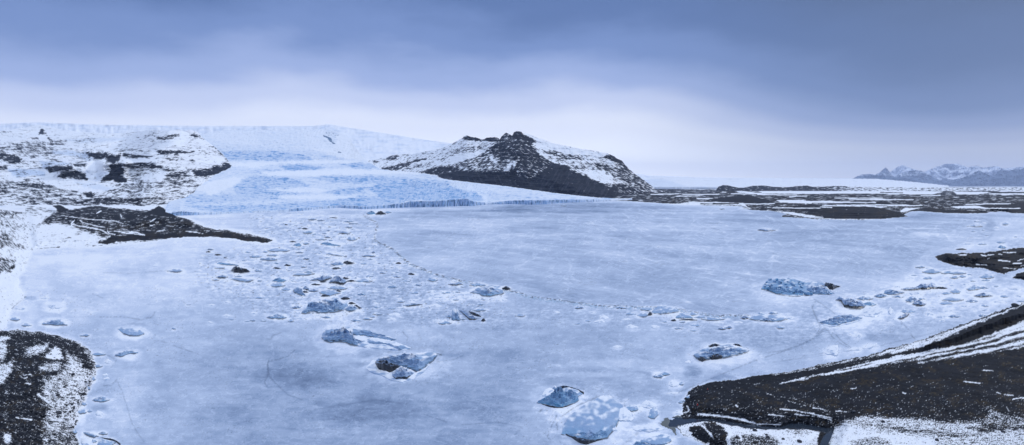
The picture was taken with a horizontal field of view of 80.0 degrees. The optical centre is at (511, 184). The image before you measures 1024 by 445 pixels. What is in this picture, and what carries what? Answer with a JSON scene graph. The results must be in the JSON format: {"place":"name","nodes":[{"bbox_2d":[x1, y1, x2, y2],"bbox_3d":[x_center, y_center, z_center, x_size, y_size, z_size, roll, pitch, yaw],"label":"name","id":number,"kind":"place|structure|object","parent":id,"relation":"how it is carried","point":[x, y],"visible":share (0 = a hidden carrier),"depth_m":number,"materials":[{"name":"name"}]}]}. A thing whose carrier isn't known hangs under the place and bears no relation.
{"place":"outdoors","nodes":[
{"label":"outdoors","id":0,"kind":"place"},
{"bbox_2d":[0,125,231,205],"bbox_3d":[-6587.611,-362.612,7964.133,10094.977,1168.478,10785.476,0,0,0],"label":"hills","id":1,"kind":"structure","parent":0,"point":[43,165],"depth_m":5249.17,"materials":[{"name":"white snow"}]},
{"bbox_2d":[165,127,631,215],"bbox_3d":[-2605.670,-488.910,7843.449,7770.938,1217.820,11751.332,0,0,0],"label":"glacier","id":2,"kind":"object","parent":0,"point":[295,170],"visible":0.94,"depth_m":4896.03,"materials":[{"name":"white ice"}]},
{"bbox_2d":[0,122,948,188],"bbox_3d":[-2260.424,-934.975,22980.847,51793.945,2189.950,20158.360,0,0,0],"label":"ice cap","id":3,"kind":"object","parent":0,"point":[370,145],"visible":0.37,"depth_m":19435.56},
{"bbox_2d":[0,201,1023,444],"bbox_3d":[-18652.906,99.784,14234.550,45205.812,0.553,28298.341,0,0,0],"label":"lake","id":4,"kind":"structure","parent":0,"point":[194,377],"depth_m":486.27,"materials":[{"name":"white ice"}]},
{"bbox_2d":[42,318,66,324],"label":"iceberg","id":5,"kind":"object","parent":4,"relation":"on","point":[58,321],"visible":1,"depth_m":438.73,"materials":[{"name":"white ice"}]},
{"bbox_2d":[46,302,63,308],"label":"ice floe","id":6,"kind":"object","parent":4,"relation":"on","point":[56,305],"visible":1,"depth_m":503.43,"materials":[{"name":"white ice"}]},
{"bbox_2d":[81,438,92,444],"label":"ice floe","id":7,"kind":"object","parent":4,"relation":"on","point":[85,441],"visible":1,"depth_m":236.73,"materials":[{"name":"white ice"}]},
{"bbox_2d":[83,432,97,437],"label":"iceberg","id":8,"kind":"object","parent":4,"relation":"on","point":[90,434],"visible":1,"depth_m":243.47,"materials":[{"name":"blue ice"}]},
{"bbox_2d":[92,352,104,355],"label":"ice chunk","id":9,"kind":"object","parent":4,"relation":"on","point":[98,353],"visible":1,"depth_m":359.88,"materials":[{"name":"ice"}]},
{"bbox_2d":[95,410,103,415],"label":"ice floe","id":10,"kind":"object","parent":4,"relation":"on","point":[98,413],"visible":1,"depth_m":266.36,"materials":[{"name":"white ice"}]},
{"bbox_2d":[93,396,108,401],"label":"iceberg","id":11,"kind":"object","parent":4,"relation":"on","point":[101,399],"visible":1,"depth_m":282.94,"materials":[{"name":"ice"}]},
{"bbox_2d":[97,437,120,444],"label":"iceberg","id":12,"kind":"object","parent":4,"relation":"on","point":[105,441],"visible":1,"depth_m":236.75,"materials":[{"name":"ice"}]},
{"bbox_2d":[115,350,137,356],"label":"iceberg","id":13,"kind":"object","parent":4,"relation":"on","point":[122,353],"visible":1,"depth_m":360.44,"materials":[{"name":"ice"}]},
{"bbox_2d":[118,327,143,335],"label":"iceberg","id":14,"kind":"object","parent":4,"relation":"on","point":[131,331],"visible":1,"depth_m":413.44,"materials":[{"name":"white ice"}]},
{"bbox_2d":[169,269,181,271],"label":"ice floe","id":15,"kind":"object","parent":4,"relation":"on","point":[175,270],"visible":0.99,"depth_m":710.25,"materials":[{"name":"white ice"}]},
{"bbox_2d":[231,266,249,272],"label":"iceberg","id":16,"kind":"object","parent":4,"relation":"on","point":[235,269],"visible":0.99,"depth_m":698.24,"materials":[{"name":"black ice"}]},
{"bbox_2d":[232,277,252,281],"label":"ice floe","id":17,"kind":"object","parent":4,"relation":"on","point":[241,279],"visible":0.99,"depth_m":642.70,"materials":[{"name":"ice"}]},
{"bbox_2d":[260,256,276,260],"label":"iceberg","id":18,"kind":"object","parent":4,"relation":"on","point":[269,258],"visible":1,"depth_m":816.87,"materials":[{"name":"white ice"}]},
{"bbox_2d":[268,314,285,318],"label":"iceberg","id":19,"kind":"object","parent":4,"relation":"on","point":[277,316],"visible":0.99,"depth_m":459.07,"materials":[{"name":"ice"}]},
{"bbox_2d":[271,282,282,286],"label":"iceberg","id":20,"kind":"object","parent":4,"relation":"on","point":[276,284],"visible":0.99,"depth_m":608.97,"materials":[{"name":"white ice"}]},
{"bbox_2d":[269,248,288,251],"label":"iceberg","id":21,"kind":"object","parent":4,"relation":"on","point":[277,250],"visible":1,"depth_m":930.16,"materials":[{"name":"white ice"}]},
{"bbox_2d":[273,277,285,281],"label":"iceberg","id":22,"kind":"object","parent":4,"relation":"on","point":[279,279],"visible":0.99,"depth_m":635.08,"materials":[{"name":"blue ice"}]},
{"bbox_2d":[294,286,309,295],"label":"iceberg","id":23,"kind":"object","parent":4,"relation":"on","point":[299,290],"visible":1,"depth_m":565.99,"materials":[{"name":"white ice"}]},
{"bbox_2d":[293,273,311,275],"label":"iceberg","id":24,"kind":"object","parent":4,"relation":"on","point":[299,274],"visible":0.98,"depth_m":680.84,"materials":[{"name":"ice"}]},
{"bbox_2d":[311,274,331,281],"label":"iceberg","id":25,"kind":"object","parent":4,"relation":"on","point":[323,277],"visible":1,"depth_m":640.68,"materials":[{"name":"white ice"}]},
{"bbox_2d":[301,297,349,312],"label":"iceberg","id":26,"kind":"object","parent":4,"relation":"on","point":[334,304],"visible":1,"depth_m":487.70,"materials":[{"name":"blue ice"}]},
{"bbox_2d":[321,289,339,295],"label":"iceberg","id":27,"kind":"object","parent":4,"relation":"on","point":[330,292],"visible":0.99,"depth_m":565.68,"materials":[{"name":"blue ice"}]},
{"bbox_2d":[321,242,339,245],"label":"iceberg","id":28,"kind":"object","parent":4,"relation":"on","point":[327,243],"visible":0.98,"depth_m":1015.20,"materials":[{"name":"white ice"}]},
{"bbox_2d":[331,261,342,264],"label":"iceberg","id":29,"kind":"object","parent":4,"relation":"on","point":[337,263],"visible":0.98,"depth_m":765.22,"materials":[{"name":"white ice"}]},
{"bbox_2d":[329,276,345,284],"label":"iceberg","id":30,"kind":"object","parent":4,"relation":"on","point":[338,280],"visible":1,"depth_m":624.73,"materials":[{"name":"white ice"}]},
{"bbox_2d":[329,286,346,289],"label":"iceberg","id":31,"kind":"object","parent":4,"relation":"on","point":[336,287],"visible":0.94,"depth_m":591.68,"materials":[{"name":"white ice"}]},
{"bbox_2d":[345,305,356,310],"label":"iceberg","id":32,"kind":"object","parent":4,"relation":"on","point":[350,308],"visible":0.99,"depth_m":487.93,"materials":[{"name":"blue ice"}]},
{"bbox_2d":[357,278,370,281],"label":"ice floe","id":33,"kind":"object","parent":4,"relation":"on","point":[362,280],"visible":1,"depth_m":636.21,"materials":[{"name":"white ice"}]},
{"bbox_2d":[321,327,410,350],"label":"iceberg","id":34,"kind":"object","parent":4,"relation":"on","point":[374,340],"visible":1,"depth_m":391.29,"materials":[{"name":"ice"}]},
{"bbox_2d":[366,351,436,382],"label":"iceberg","id":35,"kind":"object","parent":4,"relation":"on","point":[399,367],"visible":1,"depth_m":330.93,"materials":[{"name":"ice"}]},
{"bbox_2d":[404,303,420,305],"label":"iceberg","id":36,"kind":"object","parent":4,"relation":"on","point":[411,304],"visible":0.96,"depth_m":507.60,"materials":[{"name":"ice"}]},
{"bbox_2d":[450,282,461,284],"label":"iceberg","id":37,"kind":"object","parent":4,"relation":"on","point":[456,283],"visible":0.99,"depth_m":612.20,"materials":[{"name":"ice"}]},
{"bbox_2d":[451,309,480,320],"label":"iceberg","id":38,"kind":"object","parent":4,"relation":"on","point":[455,314],"visible":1,"depth_m":457.40,"materials":[{"name":"blue ice"}]},
{"bbox_2d":[471,283,484,285],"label":"ice floe","id":39,"kind":"object","parent":4,"relation":"on","point":[478,284],"visible":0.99,"depth_m":610.66,"materials":[{"name":"white ice"}]},
{"bbox_2d":[472,285,502,295],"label":"iceberg","id":40,"kind":"object","parent":4,"relation":"on","point":[489,290],"visible":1,"depth_m":563.16,"materials":[{"name":"ice"}]},
{"bbox_2d":[232,221,749,318],"bbox_3d":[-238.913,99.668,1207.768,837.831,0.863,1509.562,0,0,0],"label":"ice rubble","id":41,"kind":"object","parent":4,"relation":"on","point":[559,301],"visible":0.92,"depth_m":523.70,"materials":[{"name":"white ice"}]},
{"bbox_2d":[538,386,583,407],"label":"iceberg","id":42,"kind":"object","parent":4,"relation":"on","point":[560,397],"visible":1,"depth_m":280.14,"materials":[{"name":"blue ice"}]},
{"bbox_2d":[562,395,633,444],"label":"iceberg","id":43,"kind":"object","parent":4,"relation":"on","point":[598,419],"visible":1,"depth_m":255.65,"materials":[{"name":"blue ice"}]},
{"bbox_2d":[626,404,637,411],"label":"iceberg","id":44,"kind":"object","parent":4,"relation":"on","point":[633,407],"visible":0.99,"depth_m":272.96,"materials":[{"name":"blue ice"}]},
{"bbox_2d":[627,324,637,328],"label":"ice chunk","id":45,"kind":"object","parent":4,"relation":"on","point":[630,326],"visible":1,"depth_m":429.98,"materials":[{"name":"white ice"}]},
{"bbox_2d":[633,441,649,444],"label":"iceberg","id":46,"kind":"object","parent":4,"relation":"on","point":[638,443],"visible":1,"depth_m":233.27,"materials":[{"name":"ice"}]},
{"bbox_2d":[638,312,647,316],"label":"ice floe","id":47,"kind":"object","parent":4,"relation":"on","point":[643,314],"visible":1,"depth_m":468.72,"materials":[{"name":"white ice"}]},
{"bbox_2d":[633,423,663,432],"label":"ice floe","id":48,"kind":"object","parent":4,"relation":"on","point":[650,427],"visible":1,"depth_m":250.05,"materials":[{"name":"white ice"}]},
{"bbox_2d":[640,400,656,408],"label":"ice floe","id":49,"kind":"object","parent":4,"relation":"on","point":[648,404],"visible":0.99,"depth_m":276.70,"materials":[{"name":"white ice"}]},
{"bbox_2d":[648,406,657,418],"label":"iceberg","id":50,"kind":"object","parent":4,"relation":"on","point":[653,413],"visible":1,"depth_m":265.76,"materials":[{"name":"blue ice"}]},
{"bbox_2d":[640,434,670,444],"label":"iceberg","id":51,"kind":"object","parent":4,"relation":"on","point":[662,439],"visible":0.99,"depth_m":238.17,"materials":[{"name":"ice"}]},
{"bbox_2d":[653,374,663,377],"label":"iceberg","id":52,"kind":"object","parent":4,"relation":"on","point":[658,375],"visible":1,"depth_m":317.81,"materials":[{"name":"ice"}]},
{"bbox_2d":[652,305,677,313],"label":"iceberg","id":53,"kind":"object","parent":4,"relation":"on","point":[661,309],"visible":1,"depth_m":484.90,"materials":[{"name":"ice"}]},
{"bbox_2d":[668,380,678,386],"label":"ice floe","id":54,"kind":"object","parent":4,"relation":"on","point":[673,383],"visible":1,"depth_m":306.21,"materials":[{"name":"white ice"}]},
{"bbox_2d":[676,312,692,318],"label":"iceberg","id":55,"kind":"object","parent":4,"relation":"on","point":[684,315],"visible":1,"depth_m":464.18,"materials":[{"name":"ice"}]},
{"bbox_2d":[703,317,721,320],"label":"iceberg","id":56,"kind":"object","parent":4,"relation":"on","point":[709,318],"visible":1,"depth_m":455.38,"materials":[{"name":"ice"}]},
{"bbox_2d":[694,343,749,361],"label":"iceberg","id":57,"kind":"object","parent":4,"relation":"on","point":[717,352],"visible":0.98,"depth_m":357.08,"materials":[{"name":"blue ice"}]},
{"bbox_2d":[758,228,774,230],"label":"iceberg","id":58,"kind":"object","parent":4,"relation":"on","point":[762,229],"visible":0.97,"depth_m":1343.03,"materials":[{"name":"white ice"}]},
{"bbox_2d":[750,311,785,321],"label":"iceberg","id":59,"kind":"object","parent":4,"relation":"on","point":[769,317],"visible":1,"depth_m":457.48,"materials":[{"name":"white ice"}]},
{"bbox_2d":[762,278,839,295],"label":"iceberg","id":60,"kind":"object","parent":4,"relation":"on","point":[789,287],"visible":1,"depth_m":573.09,"materials":[{"name":"blue ice"}]},
{"bbox_2d":[824,345,837,355],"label":"ice floe","id":61,"kind":"object","parent":4,"relation":"on","point":[832,350],"visible":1,"depth_m":365.79,"materials":[{"name":"white ice"}]},
{"bbox_2d":[820,314,862,326],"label":"iceberg","id":62,"kind":"object","parent":4,"relation":"on","point":[842,320],"visible":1,"depth_m":441.77,"materials":[{"name":"ice"}]},
{"bbox_2d":[836,296,864,308],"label":"iceberg","id":63,"kind":"object","parent":4,"relation":"on","point":[852,303],"visible":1,"depth_m":501.56,"materials":[{"name":"ice"}]},
{"bbox_2d":[848,347,863,350],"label":"ice floe","id":64,"kind":"object","parent":4,"relation":"on","point":[855,349],"visible":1,"depth_m":370.69,"materials":[{"name":"white ice"}]},
{"bbox_2d":[852,332,861,337],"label":"ice floe","id":65,"kind":"object","parent":4,"relation":"on","point":[857,335],"visible":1,"depth_m":404.56,"materials":[{"name":"white ice"}]},
{"bbox_2d":[858,296,872,299],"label":"iceberg","id":66,"kind":"object","parent":4,"relation":"on","point":[864,298],"visible":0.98,"depth_m":533.37,"materials":[{"name":"ice"}]},
{"bbox_2d":[863,301,875,305],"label":"iceberg","id":67,"kind":"object","parent":4,"relation":"on","point":[870,303],"visible":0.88,"depth_m":509.47,"materials":[{"name":"ice"}]},
{"bbox_2d":[865,343,876,348],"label":"ice floe","id":68,"kind":"object","parent":4,"relation":"on","point":[870,346],"visible":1,"depth_m":376.67,"materials":[{"name":"white ice"}]},
{"bbox_2d":[860,308,883,316],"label":"ice floe","id":69,"kind":"object","parent":4,"relation":"on","point":[871,312],"visible":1,"depth_m":475.32,"materials":[{"name":"white ice"}]},
{"bbox_2d":[875,293,886,296],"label":"iceberg","id":70,"kind":"object","parent":4,"relation":"on","point":[880,295],"visible":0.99,"depth_m":546.88,"materials":[{"name":"ice"}]},
{"bbox_2d":[884,289,902,294],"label":"iceberg","id":71,"kind":"object","parent":4,"relation":"on","point":[889,292],"visible":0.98,"depth_m":560.46,"materials":[{"name":"white ice"}]},
{"bbox_2d":[898,313,908,318],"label":"iceberg","id":72,"kind":"object","parent":4,"relation":"on","point":[902,316],"visible":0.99,"depth_m":459.61,"materials":[{"name":"ice"}]},
{"bbox_2d":[900,308,915,313],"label":"ice chunk","id":73,"kind":"object","parent":4,"relation":"on","point":[905,310],"visible":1,"depth_m":481.72,"materials":[{"name":"blue ice"}]},
{"bbox_2d":[905,296,918,301],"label":"iceberg","id":74,"kind":"object","parent":4,"relation":"on","point":[912,299],"visible":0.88,"depth_m":525.62,"materials":[{"name":"blue ice"}]},
{"bbox_2d":[908,291,919,294],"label":"ice chunk","id":75,"kind":"object","parent":4,"relation":"on","point":[914,292],"visible":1,"depth_m":561.98,"materials":[{"name":"white ice"}]},
{"bbox_2d":[913,300,925,305],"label":"iceberg","id":76,"kind":"object","parent":4,"relation":"on","point":[918,303],"visible":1,"depth_m":508.68,"materials":[{"name":"ice"}]},
{"bbox_2d":[903,282,946,289],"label":"iceberg","id":77,"kind":"object","parent":4,"relation":"on","point":[931,285],"visible":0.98,"depth_m":588.59,"materials":[{"name":"white ice"}]},
{"bbox_2d":[923,269,939,273],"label":"iceberg","id":78,"kind":"object","parent":4,"relation":"on","point":[933,271],"visible":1,"depth_m":702.25,"materials":[{"name":"ice"}]},
{"bbox_2d":[935,313,947,317],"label":"ice floe","id":79,"kind":"object","parent":4,"relation":"on","point":[940,315],"visible":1,"depth_m":465.32,"materials":[{"name":"white ice"}]},
{"bbox_2d":[939,301,952,304],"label":"ice chunk","id":80,"kind":"object","parent":4,"relation":"on","point":[945,303],"visible":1,"depth_m":513.82,"materials":[{"name":"ice"}]},
{"bbox_2d":[943,297,962,300],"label":"iceberg","id":81,"kind":"object","parent":4,"relation":"on","point":[951,299],"visible":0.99,"depth_m":531.45,"materials":[{"name":"ice"}]},
{"bbox_2d":[943,271,963,273],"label":"iceberg","id":82,"kind":"object","parent":4,"relation":"on","point":[951,272],"visible":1,"depth_m":694.26,"materials":[{"name":"white ice"}]},
{"bbox_2d":[948,314,961,317],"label":"ice chunk","id":83,"kind":"object","parent":4,"relation":"on","point":[953,316],"visible":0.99,"depth_m":461.96,"materials":[{"name":"white ice"}]},
{"bbox_2d":[951,288,960,292],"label":"iceberg","id":84,"kind":"object","parent":4,"relation":"on","point":[956,290],"visible":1,"depth_m":572.11,"materials":[{"name":"white ice"}]},
{"bbox_2d":[966,298,977,302],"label":"ice chunk","id":85,"kind":"object","parent":4,"relation":"on","point":[971,300],"visible":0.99,"depth_m":521.64,"materials":[{"name":"blue ice"}]},
{"bbox_2d":[975,293,991,296],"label":"iceberg","id":86,"kind":"object","parent":4,"relation":"on","point":[982,295],"visible":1,"depth_m":548.50,"materials":[{"name":"ice"}]},
{"bbox_2d":[980,274,992,278],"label":"iceberg","id":87,"kind":"object","parent":4,"relation":"on","point":[986,276],"visible":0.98,"depth_m":663.79,"materials":[{"name":"white ice"}]},
{"bbox_2d":[1009,286,1022,289],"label":"ice floe","id":88,"kind":"object","parent":4,"relation":"on","point":[1017,288],"visible":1,"depth_m":587.73,"materials":[{"name":"ice"}]},
{"bbox_2d":[1014,292,1023,296],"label":"ice chunk","id":89,"kind":"object","parent":4,"relation":"on","point":[1019,295],"visible":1,"depth_m":551.53,"materials":[{"name":"white ice"}]},
{"bbox_2d":[0,187,1023,444],"bbox_3d":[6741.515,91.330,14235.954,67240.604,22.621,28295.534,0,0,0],"label":"ground","id":90,"kind":"structure","parent":0,"point":[926,379],"depth_m":317.53,"materials":[{"name":"black soil"}]},
{"bbox_2d":[0,335,95,444],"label":"shore rubble","id":91,"kind":"object","parent":90,"relation":"on","point":[63,422],"visible":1,"depth_m":263.53,"materials":[{"name":"black gravel"}]},
{"bbox_2d":[697,329,1022,444],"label":"shore gravel","id":92,"kind":"structure","parent":90,"relation":"on","point":[845,412],"depth_m":254.50,"materials":[{"name":"stone"}]},
{"bbox_2d":[0,0,1023,178],"label":"sky","id":93,"kind":"structure","parent":0,"point":[797,89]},
{"bbox_2d":[368,131,663,196],"bbox_3d":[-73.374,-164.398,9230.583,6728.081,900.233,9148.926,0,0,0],"label":"mountain","id":94,"kind":"structure","parent":0,"point":[518,159],"depth_m":6282.84,"materials":[{"name":"white snow"}]},
{"bbox_2d":[660,415,682,434],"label":"pond","id":95,"kind":"structure","parent":0,"point":[665,422],"depth_m":254.73,"materials":[{"name":"ice"}]},
{"bbox_2d":[668,417,833,444],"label":"river","id":96,"kind":"structure","parent":0,"point":[825,440],"depth_m":252.60,"materials":[{"name":"liquid"}]},
{"bbox_2d":[715,185,1023,190],"bbox_3d":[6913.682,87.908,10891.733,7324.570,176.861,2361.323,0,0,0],"label":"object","id":97,"kind":"structure","parent":0,"point":[794,188],"depth_m":10314.43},
{"bbox_2d":[854,167,1023,185],"bbox_3d":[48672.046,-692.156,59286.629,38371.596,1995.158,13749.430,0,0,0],"label":"mountain","id":98,"kind":"structure","parent":0,"point":[1014,177],"depth_m":55875.25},
{"bbox_2d":[890,164,1023,179],"bbox_3d":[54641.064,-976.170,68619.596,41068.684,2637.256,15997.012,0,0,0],"label":"mountain","id":99,"kind":"structure","parent":0,"point":[949,171],"depth_m":64493.88,"materials":[{"name":"white snow"}]},
{"bbox_2d":[949,186,1023,186],"bbox_3d":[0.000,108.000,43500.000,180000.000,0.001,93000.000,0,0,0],"label":"terrain","id":100,"kind":"structure","parent":0,"point":[986,186],"depth_m":43953.76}
]}

